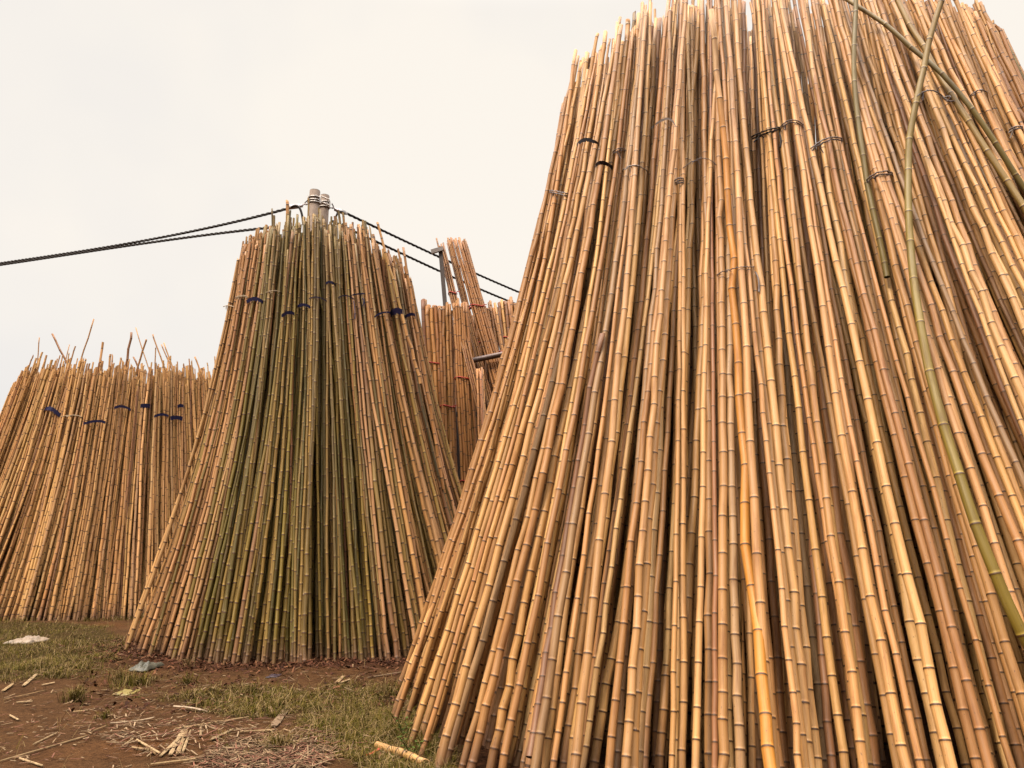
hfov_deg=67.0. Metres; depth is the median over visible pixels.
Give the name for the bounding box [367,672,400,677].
bamboo splint
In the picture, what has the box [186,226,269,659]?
bamboo pole
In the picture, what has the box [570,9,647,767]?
bamboo pole
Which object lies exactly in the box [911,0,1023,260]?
bamboo pole
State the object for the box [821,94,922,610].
bamboo pole
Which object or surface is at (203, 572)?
bamboo pole
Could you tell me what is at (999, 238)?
bamboo pole
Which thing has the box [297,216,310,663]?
bamboo pole
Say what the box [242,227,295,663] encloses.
bamboo pole
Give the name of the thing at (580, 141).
tape strap
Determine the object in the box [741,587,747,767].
bamboo pole
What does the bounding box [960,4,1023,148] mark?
bamboo pole
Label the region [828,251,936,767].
bamboo pole
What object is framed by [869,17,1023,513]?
bamboo pole
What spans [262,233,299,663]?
bamboo pole
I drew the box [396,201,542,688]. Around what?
bamboo pole
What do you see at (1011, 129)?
tie wire
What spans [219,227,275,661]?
bamboo pole
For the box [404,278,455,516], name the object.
bamboo pole
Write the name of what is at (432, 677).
bamboo pole
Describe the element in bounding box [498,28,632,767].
bamboo pole
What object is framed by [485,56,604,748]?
bamboo pole
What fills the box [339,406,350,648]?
bamboo pole
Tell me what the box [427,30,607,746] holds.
bamboo pole
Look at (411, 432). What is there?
bamboo pole
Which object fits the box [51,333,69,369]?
bamboo pole
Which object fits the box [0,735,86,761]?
bamboo splint
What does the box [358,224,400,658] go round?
bamboo pole
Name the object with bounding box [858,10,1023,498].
bamboo pole
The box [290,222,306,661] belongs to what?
bamboo pole
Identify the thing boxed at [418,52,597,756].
bamboo pole
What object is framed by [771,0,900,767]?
bamboo pole
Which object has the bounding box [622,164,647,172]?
tie wire
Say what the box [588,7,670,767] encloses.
bamboo pole
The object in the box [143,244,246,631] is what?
bamboo pole
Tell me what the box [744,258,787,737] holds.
bamboo pole
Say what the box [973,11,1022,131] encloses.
bamboo pole
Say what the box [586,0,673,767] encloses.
bamboo pole
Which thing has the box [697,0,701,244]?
bamboo pole
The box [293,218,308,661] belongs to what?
bamboo pole
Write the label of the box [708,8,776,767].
bamboo pole
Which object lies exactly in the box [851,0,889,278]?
bamboo pole
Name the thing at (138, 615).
bamboo pole
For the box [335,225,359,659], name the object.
bamboo pole
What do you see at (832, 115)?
bamboo pole
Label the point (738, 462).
bamboo pole
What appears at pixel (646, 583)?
bamboo pole
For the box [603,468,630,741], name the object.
bamboo pole
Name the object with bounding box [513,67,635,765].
bamboo pole
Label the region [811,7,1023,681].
bamboo pole
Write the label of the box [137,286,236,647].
bamboo pole
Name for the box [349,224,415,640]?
bamboo pole
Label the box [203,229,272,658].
bamboo pole
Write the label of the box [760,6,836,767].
bamboo pole
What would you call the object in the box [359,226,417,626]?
bamboo pole
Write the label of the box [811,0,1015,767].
bamboo pole
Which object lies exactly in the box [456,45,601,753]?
bamboo pole
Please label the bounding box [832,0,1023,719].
bamboo pole
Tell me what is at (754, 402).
bamboo pole
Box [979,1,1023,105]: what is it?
bamboo pole
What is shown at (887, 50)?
bamboo pole
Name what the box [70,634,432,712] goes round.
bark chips
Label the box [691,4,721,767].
bamboo pole
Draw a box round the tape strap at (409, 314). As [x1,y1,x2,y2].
[404,313,414,318]
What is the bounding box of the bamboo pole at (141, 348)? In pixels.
[135,327,148,369]
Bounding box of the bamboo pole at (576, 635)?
[551,24,653,747]
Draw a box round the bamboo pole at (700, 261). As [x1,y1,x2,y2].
[686,25,708,742]
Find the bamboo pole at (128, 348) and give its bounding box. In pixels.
[125,332,132,365]
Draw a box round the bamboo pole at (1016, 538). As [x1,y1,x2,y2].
[832,2,1023,570]
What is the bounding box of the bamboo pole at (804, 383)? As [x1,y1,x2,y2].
[761,0,849,695]
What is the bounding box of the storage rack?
[431,246,501,482]
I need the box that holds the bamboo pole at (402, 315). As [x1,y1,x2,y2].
[376,222,421,383]
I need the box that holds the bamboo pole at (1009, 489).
[838,0,1023,536]
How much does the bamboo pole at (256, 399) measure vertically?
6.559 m
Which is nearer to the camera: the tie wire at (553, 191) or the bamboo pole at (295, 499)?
the tie wire at (553, 191)
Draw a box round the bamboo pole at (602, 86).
[434,38,610,761]
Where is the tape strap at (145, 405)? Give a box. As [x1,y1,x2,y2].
[140,404,151,408]
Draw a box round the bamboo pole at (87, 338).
[80,319,93,358]
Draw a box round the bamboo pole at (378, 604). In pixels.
[343,233,383,655]
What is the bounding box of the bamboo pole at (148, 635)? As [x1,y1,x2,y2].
[141,251,246,653]
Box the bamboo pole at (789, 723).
[761,94,794,767]
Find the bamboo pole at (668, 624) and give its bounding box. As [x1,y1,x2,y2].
[663,4,691,767]
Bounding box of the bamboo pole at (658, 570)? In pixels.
[643,39,685,767]
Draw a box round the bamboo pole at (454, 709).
[434,39,614,767]
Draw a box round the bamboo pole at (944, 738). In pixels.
[779,0,957,767]
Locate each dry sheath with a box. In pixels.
[110,717,153,722]
[173,705,207,711]
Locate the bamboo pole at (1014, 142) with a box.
[953,0,1023,168]
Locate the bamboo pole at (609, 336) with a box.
[572,22,653,584]
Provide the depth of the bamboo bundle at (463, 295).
16.52 m
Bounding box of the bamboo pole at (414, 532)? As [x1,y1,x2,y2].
[367,229,429,593]
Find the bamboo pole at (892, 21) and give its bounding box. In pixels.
[882,0,1023,366]
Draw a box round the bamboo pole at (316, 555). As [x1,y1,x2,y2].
[315,298,320,656]
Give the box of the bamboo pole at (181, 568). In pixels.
[155,243,251,653]
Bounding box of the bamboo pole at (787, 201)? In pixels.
[760,0,873,767]
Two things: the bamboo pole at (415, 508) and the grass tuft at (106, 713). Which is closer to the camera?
the grass tuft at (106, 713)
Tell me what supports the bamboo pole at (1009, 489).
on the ground at (97, 756)
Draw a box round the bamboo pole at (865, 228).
[845,130,974,677]
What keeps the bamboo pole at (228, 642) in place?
on the ground at (97, 756)
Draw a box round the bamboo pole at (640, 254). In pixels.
[615,17,657,490]
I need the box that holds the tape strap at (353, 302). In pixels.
[338,295,354,318]
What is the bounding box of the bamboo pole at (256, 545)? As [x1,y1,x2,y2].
[235,250,288,663]
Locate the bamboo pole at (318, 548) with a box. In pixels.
[315,230,322,658]
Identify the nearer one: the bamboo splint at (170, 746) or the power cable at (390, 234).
the bamboo splint at (170, 746)
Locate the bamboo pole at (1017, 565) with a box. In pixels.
[840,0,1023,595]
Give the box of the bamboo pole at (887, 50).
[868,0,1023,417]
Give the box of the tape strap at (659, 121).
[651,118,675,128]
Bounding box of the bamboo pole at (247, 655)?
[244,226,294,663]
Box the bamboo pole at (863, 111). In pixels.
[833,0,1023,653]
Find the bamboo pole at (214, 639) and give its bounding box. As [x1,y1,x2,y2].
[208,457,246,662]
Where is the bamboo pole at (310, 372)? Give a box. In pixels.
[306,213,313,642]
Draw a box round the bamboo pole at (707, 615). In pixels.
[699,0,712,767]
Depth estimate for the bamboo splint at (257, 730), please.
6.41 m
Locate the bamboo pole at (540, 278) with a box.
[492,49,576,471]
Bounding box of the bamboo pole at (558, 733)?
[550,4,646,767]
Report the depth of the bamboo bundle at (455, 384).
16.93 m
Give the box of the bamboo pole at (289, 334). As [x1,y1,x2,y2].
[261,230,292,660]
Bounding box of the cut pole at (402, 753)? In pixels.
[374,741,429,764]
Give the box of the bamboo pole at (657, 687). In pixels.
[651,132,670,765]
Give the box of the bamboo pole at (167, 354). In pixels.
[163,343,172,366]
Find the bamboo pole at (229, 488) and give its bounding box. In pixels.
[192,232,268,660]
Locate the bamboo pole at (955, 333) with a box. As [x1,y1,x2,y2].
[875,0,965,366]
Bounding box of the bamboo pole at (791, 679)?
[740,170,801,767]
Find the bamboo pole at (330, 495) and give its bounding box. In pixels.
[325,270,336,654]
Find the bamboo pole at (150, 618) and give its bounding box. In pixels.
[137,234,251,651]
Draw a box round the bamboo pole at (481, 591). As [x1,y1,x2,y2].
[438,59,597,741]
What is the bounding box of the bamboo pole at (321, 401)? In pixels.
[319,210,323,654]
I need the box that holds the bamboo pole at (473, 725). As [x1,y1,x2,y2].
[458,16,621,767]
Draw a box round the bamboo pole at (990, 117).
[934,1,1023,180]
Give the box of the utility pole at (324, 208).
[319,194,330,229]
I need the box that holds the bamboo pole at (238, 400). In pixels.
[179,245,263,648]
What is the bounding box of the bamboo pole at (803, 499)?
[786,340,816,636]
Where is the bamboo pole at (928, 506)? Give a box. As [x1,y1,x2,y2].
[811,0,998,767]
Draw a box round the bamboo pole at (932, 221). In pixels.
[875,1,1021,493]
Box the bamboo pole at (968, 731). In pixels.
[799,0,982,767]
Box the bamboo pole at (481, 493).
[407,170,562,706]
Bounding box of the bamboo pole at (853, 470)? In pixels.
[792,72,914,767]
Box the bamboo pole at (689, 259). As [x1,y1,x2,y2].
[675,4,694,767]
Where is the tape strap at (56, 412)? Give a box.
[44,406,60,416]
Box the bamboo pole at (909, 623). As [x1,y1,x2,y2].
[804,0,944,767]
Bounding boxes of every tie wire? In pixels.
[549,190,568,198]
[613,147,625,157]
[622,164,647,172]
[674,177,683,184]
[683,158,716,167]
[716,266,759,291]
[751,127,781,147]
[779,119,803,130]
[810,136,842,152]
[866,170,892,182]
[917,89,954,101]
[969,89,986,96]
[1008,125,1022,137]
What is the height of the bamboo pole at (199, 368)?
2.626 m
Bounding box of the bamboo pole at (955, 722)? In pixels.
[806,0,970,767]
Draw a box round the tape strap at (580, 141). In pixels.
[577,138,598,145]
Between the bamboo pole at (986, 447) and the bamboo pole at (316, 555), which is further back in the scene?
the bamboo pole at (316, 555)
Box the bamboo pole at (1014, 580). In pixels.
[896,214,1023,614]
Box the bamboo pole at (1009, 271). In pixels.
[904,22,1023,307]
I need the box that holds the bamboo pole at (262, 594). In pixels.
[252,229,291,658]
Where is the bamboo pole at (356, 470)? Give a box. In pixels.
[338,224,370,656]
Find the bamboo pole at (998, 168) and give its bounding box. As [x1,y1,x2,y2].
[895,0,1023,213]
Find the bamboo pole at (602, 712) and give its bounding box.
[589,0,699,767]
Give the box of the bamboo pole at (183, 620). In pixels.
[171,226,266,658]
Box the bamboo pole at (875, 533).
[783,0,932,767]
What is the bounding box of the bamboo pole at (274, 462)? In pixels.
[248,231,297,662]
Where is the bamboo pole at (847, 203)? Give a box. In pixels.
[811,35,995,767]
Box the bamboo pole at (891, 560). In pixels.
[788,0,925,714]
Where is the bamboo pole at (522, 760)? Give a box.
[520,26,635,767]
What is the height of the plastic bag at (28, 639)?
0.091 m
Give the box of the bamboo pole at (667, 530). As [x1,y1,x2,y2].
[650,334,675,751]
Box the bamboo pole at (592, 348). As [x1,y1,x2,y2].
[549,270,603,596]
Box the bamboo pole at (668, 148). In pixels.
[628,30,673,648]
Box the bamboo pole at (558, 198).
[435,57,583,656]
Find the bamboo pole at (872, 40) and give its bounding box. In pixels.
[861,0,1023,599]
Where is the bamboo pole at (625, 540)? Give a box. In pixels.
[603,15,664,746]
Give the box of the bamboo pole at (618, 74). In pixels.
[500,40,623,749]
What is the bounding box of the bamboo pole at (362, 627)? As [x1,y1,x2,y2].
[334,237,367,658]
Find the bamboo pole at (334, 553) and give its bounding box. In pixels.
[328,257,336,660]
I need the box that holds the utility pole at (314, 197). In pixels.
[307,189,329,230]
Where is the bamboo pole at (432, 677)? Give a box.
[408,33,598,746]
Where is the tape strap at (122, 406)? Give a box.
[112,405,130,410]
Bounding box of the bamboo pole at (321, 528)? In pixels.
[320,225,322,653]
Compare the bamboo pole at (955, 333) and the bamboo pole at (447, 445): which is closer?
the bamboo pole at (955, 333)
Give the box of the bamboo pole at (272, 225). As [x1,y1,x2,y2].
[271,208,274,310]
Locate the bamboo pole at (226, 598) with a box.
[215,222,280,663]
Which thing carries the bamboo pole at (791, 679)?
on the ground at (97, 756)
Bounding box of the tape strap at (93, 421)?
[83,420,106,424]
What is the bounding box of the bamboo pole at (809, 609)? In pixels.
[760,7,827,767]
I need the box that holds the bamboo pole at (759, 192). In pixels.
[751,0,801,760]
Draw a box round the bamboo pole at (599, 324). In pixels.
[523,29,633,747]
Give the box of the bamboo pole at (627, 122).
[540,40,634,767]
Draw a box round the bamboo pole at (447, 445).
[409,276,461,492]
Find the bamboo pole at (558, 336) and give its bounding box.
[453,94,598,754]
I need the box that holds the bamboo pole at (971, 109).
[844,0,1023,192]
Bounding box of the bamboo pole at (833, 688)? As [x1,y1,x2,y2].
[756,0,849,767]
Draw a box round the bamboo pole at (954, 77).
[916,0,1023,214]
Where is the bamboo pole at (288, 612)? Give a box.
[284,221,306,661]
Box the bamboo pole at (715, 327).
[705,3,718,757]
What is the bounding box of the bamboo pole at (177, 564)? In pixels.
[149,245,251,654]
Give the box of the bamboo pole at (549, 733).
[541,1,643,767]
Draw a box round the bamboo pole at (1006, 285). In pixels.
[889,0,1023,336]
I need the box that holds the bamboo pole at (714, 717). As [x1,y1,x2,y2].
[709,0,717,767]
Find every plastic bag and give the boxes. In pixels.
[3,635,48,643]
[129,661,163,671]
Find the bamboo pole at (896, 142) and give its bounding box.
[857,17,989,427]
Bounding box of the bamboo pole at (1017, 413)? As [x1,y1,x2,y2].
[873,0,1023,436]
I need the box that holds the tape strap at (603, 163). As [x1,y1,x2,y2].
[594,160,612,168]
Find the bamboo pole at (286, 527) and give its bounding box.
[269,339,301,661]
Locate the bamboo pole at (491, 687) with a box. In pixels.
[466,24,622,767]
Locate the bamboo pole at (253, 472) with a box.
[223,223,277,658]
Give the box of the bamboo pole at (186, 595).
[168,241,258,655]
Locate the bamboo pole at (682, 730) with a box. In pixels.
[677,0,687,767]
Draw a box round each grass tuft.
[32,668,77,679]
[54,684,91,702]
[90,665,135,683]
[94,709,112,720]
[120,671,158,686]
[169,670,203,684]
[176,657,195,667]
[186,694,226,709]
[237,682,266,695]
[256,729,308,750]
[377,670,404,695]
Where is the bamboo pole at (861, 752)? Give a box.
[772,4,868,767]
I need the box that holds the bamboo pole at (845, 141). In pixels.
[825,34,971,767]
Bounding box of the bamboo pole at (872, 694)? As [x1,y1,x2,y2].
[856,576,885,765]
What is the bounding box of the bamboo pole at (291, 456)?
[284,230,297,660]
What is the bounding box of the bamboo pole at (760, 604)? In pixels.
[723,0,779,767]
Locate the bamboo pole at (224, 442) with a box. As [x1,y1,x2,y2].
[166,244,260,654]
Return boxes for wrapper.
[112,689,139,695]
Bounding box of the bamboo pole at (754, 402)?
[738,0,765,566]
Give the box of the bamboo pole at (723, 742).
[714,0,729,767]
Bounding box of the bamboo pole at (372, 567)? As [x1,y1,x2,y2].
[341,231,382,660]
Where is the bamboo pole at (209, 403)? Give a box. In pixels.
[124,260,239,647]
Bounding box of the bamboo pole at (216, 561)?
[192,239,272,661]
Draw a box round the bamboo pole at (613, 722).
[605,0,682,767]
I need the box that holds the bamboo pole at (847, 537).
[792,7,871,703]
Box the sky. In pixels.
[0,0,1023,412]
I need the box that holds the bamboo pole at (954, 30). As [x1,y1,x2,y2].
[942,1,1023,193]
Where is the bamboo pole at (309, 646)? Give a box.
[307,263,313,659]
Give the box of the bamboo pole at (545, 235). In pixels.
[391,62,582,716]
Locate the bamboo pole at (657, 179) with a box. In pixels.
[597,0,675,686]
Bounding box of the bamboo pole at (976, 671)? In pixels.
[857,184,1002,767]
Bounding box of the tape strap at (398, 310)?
[390,307,403,316]
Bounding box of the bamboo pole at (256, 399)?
[214,234,276,663]
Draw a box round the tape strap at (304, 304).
[297,303,309,307]
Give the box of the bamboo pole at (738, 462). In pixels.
[712,5,760,745]
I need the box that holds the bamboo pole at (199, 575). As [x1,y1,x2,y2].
[177,230,267,659]
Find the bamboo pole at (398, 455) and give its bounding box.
[361,232,424,604]
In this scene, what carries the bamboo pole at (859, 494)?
on the ground at (97, 756)
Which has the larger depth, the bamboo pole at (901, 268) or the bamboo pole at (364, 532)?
the bamboo pole at (364, 532)
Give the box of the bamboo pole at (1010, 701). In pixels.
[825,3,1023,752]
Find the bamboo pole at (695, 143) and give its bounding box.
[663,5,696,767]
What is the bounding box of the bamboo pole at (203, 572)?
[180,244,265,660]
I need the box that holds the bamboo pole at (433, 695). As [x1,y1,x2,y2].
[419,69,588,736]
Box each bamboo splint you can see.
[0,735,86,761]
[2,683,13,690]
[4,689,46,699]
[19,757,43,765]
[22,674,37,685]
[33,731,57,744]
[136,739,160,753]
[151,756,216,764]
[159,736,180,755]
[169,730,183,754]
[175,716,248,728]
[176,730,187,753]
[182,729,190,751]
[209,728,233,739]
[240,729,274,731]
[270,705,289,726]
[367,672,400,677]
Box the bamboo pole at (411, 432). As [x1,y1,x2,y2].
[371,242,440,560]
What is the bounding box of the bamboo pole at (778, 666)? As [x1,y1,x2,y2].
[741,0,789,767]
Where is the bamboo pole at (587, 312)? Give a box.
[507,21,618,762]
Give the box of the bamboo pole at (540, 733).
[530,9,643,767]
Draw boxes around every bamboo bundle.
[421,299,447,416]
[436,238,485,420]
[439,302,458,493]
[447,237,491,407]
[453,237,499,387]
[453,298,476,489]
[453,322,459,448]
[471,315,498,440]
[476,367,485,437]
[486,300,504,351]
[497,297,515,342]
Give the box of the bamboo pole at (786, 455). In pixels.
[762,31,802,644]
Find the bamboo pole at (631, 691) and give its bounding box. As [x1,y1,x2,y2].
[621,0,687,767]
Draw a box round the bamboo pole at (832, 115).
[815,0,980,756]
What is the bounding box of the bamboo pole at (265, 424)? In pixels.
[227,231,284,661]
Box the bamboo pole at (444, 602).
[404,55,579,719]
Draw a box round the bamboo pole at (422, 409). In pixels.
[395,268,452,522]
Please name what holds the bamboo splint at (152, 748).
on the ground at (97, 756)
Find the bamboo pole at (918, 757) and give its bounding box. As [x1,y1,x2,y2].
[777,0,924,767]
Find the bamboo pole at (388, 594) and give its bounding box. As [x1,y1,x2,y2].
[351,225,399,660]
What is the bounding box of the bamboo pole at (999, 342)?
[863,0,1023,408]
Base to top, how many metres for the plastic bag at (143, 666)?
0.098 m
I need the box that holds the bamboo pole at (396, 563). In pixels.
[349,232,409,653]
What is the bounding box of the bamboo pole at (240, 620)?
[231,231,293,663]
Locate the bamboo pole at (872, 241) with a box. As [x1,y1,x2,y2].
[818,0,1015,765]
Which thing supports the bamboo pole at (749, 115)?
on the ground at (97, 756)
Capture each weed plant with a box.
[390,713,413,734]
[398,726,424,753]
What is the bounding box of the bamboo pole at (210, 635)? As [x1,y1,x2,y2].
[204,245,268,660]
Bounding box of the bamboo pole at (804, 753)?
[731,0,809,767]
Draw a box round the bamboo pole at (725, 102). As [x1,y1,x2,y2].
[716,0,784,767]
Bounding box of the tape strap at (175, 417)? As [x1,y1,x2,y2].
[170,415,182,420]
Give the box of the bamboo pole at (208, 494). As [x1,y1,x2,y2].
[160,243,257,654]
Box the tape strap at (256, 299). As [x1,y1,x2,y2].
[246,297,262,302]
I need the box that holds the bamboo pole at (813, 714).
[757,21,822,767]
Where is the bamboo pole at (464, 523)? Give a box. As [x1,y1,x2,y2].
[411,103,563,692]
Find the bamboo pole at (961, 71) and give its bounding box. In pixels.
[930,0,1014,184]
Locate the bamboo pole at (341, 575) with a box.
[324,229,347,658]
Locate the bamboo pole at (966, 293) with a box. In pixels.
[863,1,1023,447]
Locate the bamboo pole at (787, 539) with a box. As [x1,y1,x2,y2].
[733,0,815,767]
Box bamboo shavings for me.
[0,631,436,767]
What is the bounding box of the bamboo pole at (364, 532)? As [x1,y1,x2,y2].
[344,241,374,659]
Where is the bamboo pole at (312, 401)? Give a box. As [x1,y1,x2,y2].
[299,217,316,662]
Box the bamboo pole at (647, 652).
[639,323,665,767]
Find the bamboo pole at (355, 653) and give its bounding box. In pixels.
[338,242,357,658]
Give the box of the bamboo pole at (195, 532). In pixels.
[160,284,246,652]
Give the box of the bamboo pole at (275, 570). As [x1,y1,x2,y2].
[265,223,295,662]
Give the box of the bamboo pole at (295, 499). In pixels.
[290,216,304,650]
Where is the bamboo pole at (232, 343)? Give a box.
[148,238,251,653]
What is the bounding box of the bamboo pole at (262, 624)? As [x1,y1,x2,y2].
[256,235,302,661]
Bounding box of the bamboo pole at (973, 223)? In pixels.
[908,51,1023,343]
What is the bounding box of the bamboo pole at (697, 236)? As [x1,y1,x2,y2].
[690,7,699,763]
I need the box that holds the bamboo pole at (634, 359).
[581,0,670,755]
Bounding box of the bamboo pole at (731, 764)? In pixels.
[722,88,734,767]
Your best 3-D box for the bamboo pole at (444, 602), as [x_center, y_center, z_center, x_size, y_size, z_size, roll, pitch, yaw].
[-0.043,-0.518,8.187,2.231,7.523,0.148,8,-14,-34]
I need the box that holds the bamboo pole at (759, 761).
[699,7,763,767]
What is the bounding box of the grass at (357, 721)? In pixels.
[0,612,472,767]
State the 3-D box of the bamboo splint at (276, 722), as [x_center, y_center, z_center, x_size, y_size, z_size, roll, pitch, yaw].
[-2.122,3.045,7.118,0.077,0.033,0.938,2,-12,-8]
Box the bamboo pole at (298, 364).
[276,222,301,659]
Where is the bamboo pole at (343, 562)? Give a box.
[337,432,350,657]
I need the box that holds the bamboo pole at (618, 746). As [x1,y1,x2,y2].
[614,9,671,767]
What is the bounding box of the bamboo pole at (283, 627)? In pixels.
[278,214,316,662]
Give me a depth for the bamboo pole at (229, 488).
11.78 m
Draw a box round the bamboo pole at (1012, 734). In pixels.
[890,278,1023,767]
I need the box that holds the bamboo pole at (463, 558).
[414,114,569,710]
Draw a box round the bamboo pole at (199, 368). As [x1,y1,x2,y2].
[194,357,207,387]
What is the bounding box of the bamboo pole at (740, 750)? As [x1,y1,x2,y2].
[720,0,745,767]
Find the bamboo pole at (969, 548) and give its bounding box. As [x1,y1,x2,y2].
[834,7,1023,735]
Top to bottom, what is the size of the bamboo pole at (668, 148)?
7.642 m
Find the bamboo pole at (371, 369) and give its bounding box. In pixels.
[354,243,421,655]
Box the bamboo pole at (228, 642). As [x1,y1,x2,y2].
[222,215,288,664]
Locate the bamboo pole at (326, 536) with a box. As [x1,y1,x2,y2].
[325,230,329,660]
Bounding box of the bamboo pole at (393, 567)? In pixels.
[357,233,407,656]
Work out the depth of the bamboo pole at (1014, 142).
7.95 m
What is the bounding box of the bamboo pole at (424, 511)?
[372,238,438,567]
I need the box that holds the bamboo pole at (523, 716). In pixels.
[514,274,602,756]
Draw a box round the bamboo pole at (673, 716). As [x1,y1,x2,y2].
[669,111,682,767]
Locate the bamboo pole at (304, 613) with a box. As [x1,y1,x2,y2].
[301,217,319,663]
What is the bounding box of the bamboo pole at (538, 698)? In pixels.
[526,333,604,758]
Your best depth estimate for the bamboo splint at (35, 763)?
5.62 m
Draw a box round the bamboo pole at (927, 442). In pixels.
[821,0,1007,767]
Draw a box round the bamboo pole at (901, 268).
[840,48,1023,616]
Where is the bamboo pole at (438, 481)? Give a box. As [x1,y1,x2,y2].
[388,253,451,528]
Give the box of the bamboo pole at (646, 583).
[631,94,681,767]
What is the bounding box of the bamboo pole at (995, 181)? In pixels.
[907,0,1023,245]
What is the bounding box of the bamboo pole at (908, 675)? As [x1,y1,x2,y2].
[777,5,931,767]
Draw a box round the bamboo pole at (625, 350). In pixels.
[567,0,651,767]
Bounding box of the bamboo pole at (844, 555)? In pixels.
[776,0,880,767]
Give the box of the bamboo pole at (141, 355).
[135,339,146,372]
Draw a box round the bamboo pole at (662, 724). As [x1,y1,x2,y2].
[654,130,679,767]
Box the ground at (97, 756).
[0,616,997,767]
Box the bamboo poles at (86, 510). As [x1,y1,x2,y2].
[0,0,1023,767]
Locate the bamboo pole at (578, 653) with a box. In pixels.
[559,12,639,767]
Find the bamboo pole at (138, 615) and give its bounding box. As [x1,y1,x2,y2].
[124,258,239,649]
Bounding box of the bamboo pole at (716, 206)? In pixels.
[715,1,720,508]
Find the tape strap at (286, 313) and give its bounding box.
[281,311,294,316]
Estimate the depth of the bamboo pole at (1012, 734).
5.40 m
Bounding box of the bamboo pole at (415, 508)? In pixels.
[369,227,432,585]
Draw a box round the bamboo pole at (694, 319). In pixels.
[690,0,701,767]
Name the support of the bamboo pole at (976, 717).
on the ground at (97, 756)
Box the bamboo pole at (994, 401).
[964,317,1018,459]
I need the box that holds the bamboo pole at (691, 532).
[686,51,713,722]
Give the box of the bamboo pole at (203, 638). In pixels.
[197,225,272,658]
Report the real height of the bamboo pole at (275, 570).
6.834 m
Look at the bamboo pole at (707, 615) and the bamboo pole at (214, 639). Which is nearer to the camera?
the bamboo pole at (707, 615)
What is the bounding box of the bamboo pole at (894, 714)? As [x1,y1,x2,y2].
[772,0,911,767]
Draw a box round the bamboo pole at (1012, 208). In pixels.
[920,0,1023,235]
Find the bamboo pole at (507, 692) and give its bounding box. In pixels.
[486,19,629,767]
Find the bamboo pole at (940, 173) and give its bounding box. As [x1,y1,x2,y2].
[876,0,1023,386]
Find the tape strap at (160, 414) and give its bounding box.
[154,413,167,417]
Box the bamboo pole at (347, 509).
[328,234,363,660]
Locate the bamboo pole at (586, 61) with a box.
[439,51,589,731]
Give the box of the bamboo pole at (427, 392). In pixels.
[402,247,444,489]
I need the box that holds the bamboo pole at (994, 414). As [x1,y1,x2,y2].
[841,0,1023,491]
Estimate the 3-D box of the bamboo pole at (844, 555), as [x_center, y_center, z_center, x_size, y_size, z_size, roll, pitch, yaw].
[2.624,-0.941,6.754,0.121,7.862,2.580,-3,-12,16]
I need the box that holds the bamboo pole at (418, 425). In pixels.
[384,254,446,541]
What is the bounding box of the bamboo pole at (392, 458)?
[365,234,423,652]
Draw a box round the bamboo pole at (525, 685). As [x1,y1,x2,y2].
[507,35,629,767]
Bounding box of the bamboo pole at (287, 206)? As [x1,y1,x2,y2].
[286,200,295,351]
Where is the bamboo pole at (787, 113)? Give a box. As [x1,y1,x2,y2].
[780,50,828,476]
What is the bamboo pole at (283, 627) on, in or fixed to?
on the ground at (97, 756)
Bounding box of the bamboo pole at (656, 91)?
[593,17,661,646]
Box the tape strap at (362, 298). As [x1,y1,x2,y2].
[351,293,365,306]
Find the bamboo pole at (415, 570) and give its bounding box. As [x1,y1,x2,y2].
[369,300,423,613]
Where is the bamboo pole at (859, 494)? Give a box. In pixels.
[789,15,888,645]
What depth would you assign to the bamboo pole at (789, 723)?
5.42 m
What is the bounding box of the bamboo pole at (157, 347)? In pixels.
[152,334,162,361]
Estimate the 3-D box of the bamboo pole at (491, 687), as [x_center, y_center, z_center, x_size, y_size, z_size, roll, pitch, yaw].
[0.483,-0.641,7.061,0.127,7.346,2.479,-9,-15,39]
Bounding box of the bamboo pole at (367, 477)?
[348,230,386,659]
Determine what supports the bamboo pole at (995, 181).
on the ground at (97, 756)
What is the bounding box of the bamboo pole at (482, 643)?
[445,44,620,766]
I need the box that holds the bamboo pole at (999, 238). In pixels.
[890,0,1023,293]
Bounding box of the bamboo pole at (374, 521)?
[345,222,390,660]
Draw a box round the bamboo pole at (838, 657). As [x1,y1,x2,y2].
[768,98,855,767]
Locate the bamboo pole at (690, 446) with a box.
[686,300,698,544]
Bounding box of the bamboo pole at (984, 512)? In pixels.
[828,0,1023,621]
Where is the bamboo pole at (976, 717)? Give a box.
[798,0,994,767]
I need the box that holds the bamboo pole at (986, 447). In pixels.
[839,0,1023,542]
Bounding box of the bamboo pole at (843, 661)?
[768,33,857,767]
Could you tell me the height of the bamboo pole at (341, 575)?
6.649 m
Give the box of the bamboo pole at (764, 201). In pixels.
[753,0,776,393]
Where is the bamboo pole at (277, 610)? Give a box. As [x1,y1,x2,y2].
[272,214,298,664]
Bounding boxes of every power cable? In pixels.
[0,200,307,263]
[0,226,268,265]
[330,203,518,292]
[332,220,514,302]
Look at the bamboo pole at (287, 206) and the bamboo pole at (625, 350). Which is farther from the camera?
the bamboo pole at (287, 206)
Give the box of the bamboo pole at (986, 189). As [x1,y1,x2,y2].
[901,0,1023,272]
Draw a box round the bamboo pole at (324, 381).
[322,219,329,657]
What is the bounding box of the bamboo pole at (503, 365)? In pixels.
[400,82,569,712]
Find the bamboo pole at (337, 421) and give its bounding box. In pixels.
[329,225,344,656]
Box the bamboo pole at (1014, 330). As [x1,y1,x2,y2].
[887,1,1023,356]
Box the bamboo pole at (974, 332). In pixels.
[861,5,1023,456]
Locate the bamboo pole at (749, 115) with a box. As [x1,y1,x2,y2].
[746,15,774,670]
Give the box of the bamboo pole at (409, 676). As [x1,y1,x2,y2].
[392,99,567,723]
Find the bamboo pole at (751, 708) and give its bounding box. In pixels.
[727,0,755,767]
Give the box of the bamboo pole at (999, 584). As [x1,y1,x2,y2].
[904,0,1023,648]
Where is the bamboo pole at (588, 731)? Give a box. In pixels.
[580,0,677,767]

